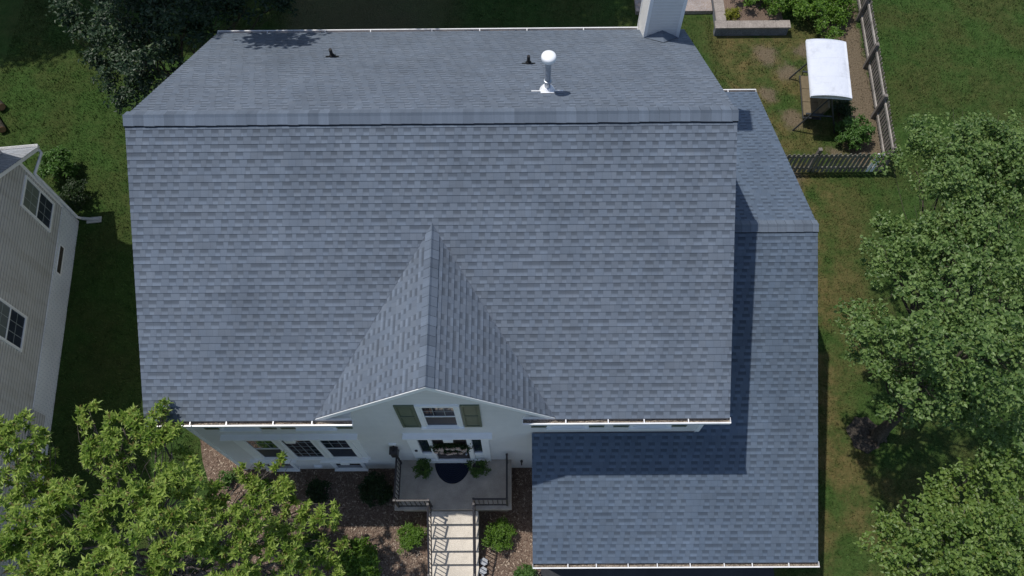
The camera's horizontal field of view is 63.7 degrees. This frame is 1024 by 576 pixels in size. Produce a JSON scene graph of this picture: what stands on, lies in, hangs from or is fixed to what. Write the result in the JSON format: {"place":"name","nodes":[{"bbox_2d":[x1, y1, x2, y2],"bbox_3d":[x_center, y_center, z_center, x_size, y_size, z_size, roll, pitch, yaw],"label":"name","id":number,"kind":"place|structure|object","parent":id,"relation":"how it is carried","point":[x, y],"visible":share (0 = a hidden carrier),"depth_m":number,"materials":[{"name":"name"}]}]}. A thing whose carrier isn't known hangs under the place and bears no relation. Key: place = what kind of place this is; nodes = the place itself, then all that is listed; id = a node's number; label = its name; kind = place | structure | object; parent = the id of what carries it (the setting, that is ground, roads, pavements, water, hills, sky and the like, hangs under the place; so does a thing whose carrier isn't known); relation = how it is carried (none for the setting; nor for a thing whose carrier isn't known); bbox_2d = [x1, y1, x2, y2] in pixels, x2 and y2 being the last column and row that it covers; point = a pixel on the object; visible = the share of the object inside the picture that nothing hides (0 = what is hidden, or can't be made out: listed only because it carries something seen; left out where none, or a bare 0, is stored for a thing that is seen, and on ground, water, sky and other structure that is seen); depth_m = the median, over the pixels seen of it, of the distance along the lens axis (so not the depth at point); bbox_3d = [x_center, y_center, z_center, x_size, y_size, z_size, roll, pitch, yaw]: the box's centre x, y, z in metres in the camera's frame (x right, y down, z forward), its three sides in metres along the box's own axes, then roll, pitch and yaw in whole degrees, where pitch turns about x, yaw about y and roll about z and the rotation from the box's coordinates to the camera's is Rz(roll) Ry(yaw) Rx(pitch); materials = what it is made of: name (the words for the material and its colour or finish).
{"place":"outdoors","nodes":[
{"label":"outdoors","id":0,"kind":"place"},
{"bbox_2d":[0,0,1023,575],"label":"lawn ground","id":1,"kind":"structure","parent":0,"point":[398,14],"depth_m":26.34,"materials":[{"name":"green plant"}]},
{"bbox_2d":[0,119,5,132],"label":"cut log","id":2,"kind":"object","parent":1,"relation":"on","point":[2,128],"visible":1,"depth_m":26.78,"materials":[{"name":"brown wood"}]},
{"bbox_2d":[0,100,5,110],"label":"cut log","id":3,"kind":"object","parent":1,"relation":"on","point":[2,106],"visible":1,"depth_m":27.17,"materials":[{"name":"brown wood"}]},
{"bbox_2d":[0,144,101,575],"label":"neighbouring house","id":4,"kind":"structure","parent":1,"relation":"on","point":[39,223],"depth_m":22.47,"materials":[{"name":"paint"}]},
{"bbox_2d":[0,297,27,351],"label":"window","id":5,"kind":"structure","parent":4,"relation":"in","point":[13,322],"depth_m":21.39,"materials":[{"name":"glass"}]},
{"bbox_2d":[20,175,54,232],"bbox_3d":[-13.375,-2.358,23.237,0.050,1.540,0.980,-6,65,-2],"label":"window","id":6,"kind":"structure","parent":4,"relation":"in","point":[34,201],"depth_m":23.21,"materials":[{"name":"glass"}]},
{"bbox_2d":[35,144,79,182],"bbox_3d":[-14.234,-3.859,25.747,1.150,1.126,1.218,-22,67,-9],"label":"leafy bush","id":7,"kind":"object","parent":1,"relation":"on","point":[55,161],"visible":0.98,"depth_m":25.55,"materials":[{"name":"green plant"}]},
{"bbox_2d":[58,177,91,211],"bbox_3d":[-13.579,-2.831,25.422,1.087,0.847,1.142,0,65,0],"label":"leafy bush","id":8,"kind":"object","parent":1,"relation":"on","point":[74,195],"visible":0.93,"depth_m":25.27,"materials":[{"name":"green plant"}]},
{"bbox_2d":[45,0,298,114],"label":"leafy tree","id":9,"kind":"object","parent":1,"relation":"on","point":[114,59],"visible":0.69,"depth_m":22.04,"materials":[{"name":"green plant"}]},
{"bbox_2d":[0,396,350,575],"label":"leafy tree","id":10,"kind":"object","parent":1,"relation":"on","point":[164,554],"visible":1,"depth_m":16.10,"materials":[{"name":"green plant"}]},
{"bbox_2d":[200,440,540,575],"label":"mulch bed","id":11,"kind":"object","parent":1,"relation":"on","point":[386,528],"visible":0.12,"depth_m":21.66,"materials":[{"name":"brown wood"}]},
{"bbox_2d":[216,468,238,490],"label":"leafy shrub","id":12,"kind":"object","parent":11,"relation":"on","point":[228,478],"visible":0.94,"depth_m":21.89,"materials":[{"name":"green plant"}]},
{"bbox_2d":[248,475,275,507],"bbox_3d":[-6.541,5.406,21.609,0.775,0.754,0.859,23,68,11],"label":"leafy shrub","id":13,"kind":"object","parent":11,"relation":"on","point":[267,482],"visible":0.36,"depth_m":21.49,"materials":[{"name":"green plant"}]},
{"bbox_2d":[293,526,331,567],"bbox_3d":[-5.183,6.631,20.990,1.186,0.833,1.170,-36,70,-15],"label":"leafy shrub","id":14,"kind":"object","parent":11,"relation":"on","point":[314,535],"visible":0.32,"depth_m":20.90,"materials":[{"name":"green plant"}]},
{"bbox_2d":[305,475,331,503],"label":"leafy shrub","id":15,"kind":"object","parent":11,"relation":"on","point":[315,491],"visible":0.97,"depth_m":21.58,"materials":[{"name":"green plant"}]},
{"bbox_2d":[333,535,382,575],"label":"leafy shrub","id":16,"kind":"object","parent":11,"relation":"on","point":[361,560],"visible":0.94,"depth_m":20.46,"materials":[{"name":"green plant"}]},
{"bbox_2d":[357,471,393,507],"bbox_3d":[-3.570,5.337,21.574,0.911,0.825,0.937,-27,68,-11],"label":"round shrub","id":17,"kind":"object","parent":11,"relation":"on","point":[373,490],"visible":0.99,"depth_m":21.41,"materials":[{"name":"green plant"}]},
{"bbox_2d":[396,521,426,555],"bbox_3d":[-2.586,6.377,21.156,1.051,0.696,0.775,-29,68,-12],"label":"round shrub","id":18,"kind":"object","parent":11,"relation":"on","point":[410,538],"visible":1,"depth_m":21.00,"materials":[{"name":"green plant"}]},
{"bbox_2d":[393,453,511,575],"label":"front porch","id":19,"kind":"object","parent":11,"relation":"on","point":[451,510],"visible":1,"depth_m":20.93,"materials":[{"name":"concrete"}]},
{"bbox_2d":[411,458,433,478],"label":"potted plant","id":20,"kind":"object","parent":19,"relation":"on","point":[422,467],"visible":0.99,"depth_m":20.83,"materials":[{"name":"green plant"}]},
{"bbox_2d":[435,463,468,483],"bbox_3d":[-1.532,4.739,21.166,0.920,0.013,0.580,0,65,0],"label":"door mat","id":21,"kind":"object","parent":19,"relation":"on","point":[451,473],"depth_m":21.17,"materials":[{"name":"fabric"}]},
{"bbox_2d":[465,459,490,478],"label":"potted plant","id":22,"kind":"object","parent":19,"relation":"on","point":[478,468],"visible":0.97,"depth_m":20.87,"materials":[{"name":"green plant"}]},
{"bbox_2d":[479,566,486,574],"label":"garden stone","id":23,"kind":"object","parent":11,"relation":"on","point":[483,570],"visible":1,"depth_m":20.95,"materials":[{"name":"white stone"}]},
{"bbox_2d":[480,557,487,565],"bbox_3d":[-0.716,7.022,21.111,0.189,0.170,0.206,0,65,0],"label":"garden stone","id":24,"kind":"object","parent":11,"relation":"on","point":[484,562],"visible":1,"depth_m":21.04,"materials":[{"name":"white stone"}]},
{"bbox_2d":[481,515,516,552],"bbox_3d":[-0.309,6.297,21.126,0.865,0.779,1.006,13,66,7],"label":"round shrub","id":25,"kind":"object","parent":11,"relation":"on","point":[502,533],"visible":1,"depth_m":20.99,"materials":[{"name":"green plant"}]},
{"bbox_2d":[513,563,537,575],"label":"round shrub","id":26,"kind":"object","parent":11,"relation":"on","point":[526,571],"visible":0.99,"depth_m":20.74,"materials":[{"name":"green plant"}]},
{"bbox_2d":[122,0,819,568],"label":"house","id":27,"kind":"structure","parent":1,"relation":"on","point":[574,270],"depth_m":16.53,"materials":[{"name":"grey"}]},
{"bbox_2d":[219,427,261,431],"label":"window","id":28,"kind":"structure","parent":27,"relation":"in","point":[239,429],"depth_m":18.35,"materials":[{"name":"white glass"}]},
{"bbox_2d":[239,441,293,458],"bbox_3d":[-5.975,3.910,20.074,0.860,1.970,0.055,0,65,0],"label":"window","id":29,"kind":"structure","parent":27,"relation":"in","point":[262,449],"depth_m":20.08,"materials":[{"name":"white glass"}]},
{"bbox_2d":[262,463,299,471],"bbox_3d":[-6.148,4.729,21.796,0.900,0.780,0.100,0,65,0],"label":"window","id":30,"kind":"structure","parent":27,"relation":"in","point":[291,467],"depth_m":22.02,"materials":[{"name":"white glass"}]},
{"bbox_2d":[275,441,328,458],"bbox_3d":[-5.100,3.906,20.073,0.910,1.960,0.055,0,65,0],"label":"window","id":31,"kind":"structure","parent":27,"relation":"in","point":[301,449],"depth_m":20.21,"materials":[{"name":"white glass"}]},
{"bbox_2d":[295,427,337,431],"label":"window","id":32,"kind":"structure","parent":27,"relation":"in","point":[298,429],"depth_m":18.34,"materials":[{"name":"white glass"}]},
{"bbox_2d":[314,440,362,458],"bbox_3d":[-4.225,3.897,20.063,0.860,1.970,0.055,0,65,0],"label":"window","id":33,"kind":"structure","parent":27,"relation":"in","point":[338,448],"depth_m":20.09,"materials":[{"name":"white glass"}]},
{"bbox_2d":[330,463,368,470],"bbox_3d":[-4.308,4.716,21.784,0.900,0.780,0.100,0,65,0],"label":"window","id":34,"kind":"structure","parent":27,"relation":"in","point":[353,466],"depth_m":21.99,"materials":[{"name":"white glass"}]},
{"bbox_2d":[414,404,464,429],"bbox_3d":[-1.539,2.761,17.566,0.960,1.630,0.100,0,65,0],"label":"window","id":35,"kind":"structure","parent":27,"relation":"in","point":[431,417],"depth_m":17.61,"materials":[{"name":"white glass"}]},
{"bbox_2d":[428,442,472,455],"bbox_3d":[-1.470,3.832,19.694,1.094,0.864,0.241,0,65,0],"label":"door wreath","id":36,"kind":"object","parent":27,"relation":"attached to","point":[445,448],"depth_m":19.56,"materials":[{"name":"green plant"}]},
{"bbox_2d":[432,440,469,457],"bbox_3d":[-1.469,3.930,20.066,0.810,2.090,0.132,0,65,0],"label":"front door","id":37,"kind":"structure","parent":27,"relation":"in","point":[466,455],"depth_m":20.62,"materials":[{"name":"metal"}]},
{"bbox_2d":[546,425,588,429],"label":"window","id":38,"kind":"structure","parent":27,"relation":"in","point":[575,427],"depth_m":18.31,"materials":[{"name":"white glass"}]},
{"bbox_2d":[628,425,671,429],"bbox_3d":[3.063,2.806,17.705,0.960,1.420,0.100,0,65,0],"label":"window","id":39,"kind":"structure","parent":27,"relation":"in","point":[631,427],"depth_m":18.29,"materials":[{"name":"white glass"}]},
{"bbox_2d":[711,0,790,35],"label":"stone planter","id":40,"kind":"object","parent":1,"relation":"on","point":[723,26],"visible":1,"depth_m":28.10,"materials":[{"name":"grey stone"}]},
{"bbox_2d":[723,0,782,20],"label":"planter soil","id":41,"kind":"structure","parent":40,"relation":"in","point":[752,12],"depth_m":28.48,"materials":[{"name":"brown soil"}]},
{"bbox_2d":[724,6,741,20],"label":"round shrub","id":42,"kind":"object","parent":41,"relation":"on","point":[732,13],"visible":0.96,"depth_m":28.25,"materials":[{"name":"green plant"}]},
{"bbox_2d":[743,0,856,39],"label":"ground cover shrub","id":43,"kind":"object","parent":1,"relation":"on","point":[839,14],"visible":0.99,"depth_m":27.94,"materials":[{"name":"green plant"}]},
{"bbox_2d":[789,39,851,133],"bbox_3d":[9.853,-6.414,26.253,1.388,1.930,2.200,4,65,2],"label":"garden swing","id":44,"kind":"object","parent":1,"relation":"on","point":[824,81],"visible":1,"depth_m":25.53,"materials":[{"name":"white fabric"}]},
{"bbox_2d":[785,147,896,171],"bbox_3d":[9.386,-3.952,25.535,4.610,1.162,0.167,0,65,0],"label":"picket fence","id":45,"kind":"object","parent":1,"relation":"on","point":[810,165],"visible":0.59,"depth_m":25.49,"materials":[{"name":"grey wood"}]},
{"bbox_2d":[828,99,857,118],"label":"leafy bush","id":46,"kind":"object","parent":1,"relation":"on","point":[843,108],"visible":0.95,"depth_m":26.51,"materials":[{"name":"green plant"}]},
{"bbox_2d":[834,113,875,149],"bbox_3d":[10.881,-4.974,26.092,1.301,0.995,1.355,0,65,0],"label":"leafy bush","id":47,"kind":"object","parent":1,"relation":"on","point":[854,132],"visible":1,"depth_m":25.98,"materials":[{"name":"green plant"}]},
{"bbox_2d":[846,417,879,453],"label":"tree ring mulch","id":48,"kind":"object","parent":1,"relation":"on","point":[857,430],"visible":0.88,"depth_m":22.50,"materials":[{"name":"brown wood"}]},
{"bbox_2d":[828,108,1023,465],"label":"leafy tree","id":49,"kind":"object","parent":48,"relation":"on","point":[986,390],"visible":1,"depth_m":17.12,"materials":[{"name":"green plant"}]},
{"bbox_2d":[855,0,897,171],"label":"picket fence","id":50,"kind":"object","parent":1,"relation":"on","point":[865,9],"visible":0.95,"depth_m":26.84,"materials":[{"name":"grey wood"}]},
{"bbox_2d":[853,437,1023,575],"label":"leafy tree","id":51,"kind":"object","parent":1,"relation":"on","point":[981,521],"visible":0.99,"depth_m":15.56,"materials":[{"name":"green plant"}]},
{"bbox_2d":[541,568,773,575],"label":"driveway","id":52,"kind":"structure","parent":0,"point":[674,572],"depth_m":21.04,"materials":[{"name":"grey asphalt"}]},
{"bbox_2d":[634,0,711,14],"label":"patio","id":53,"kind":"structure","parent":0,"point":[698,6],"depth_m":28.75,"materials":[{"name":"grey concrete"}]}
]}

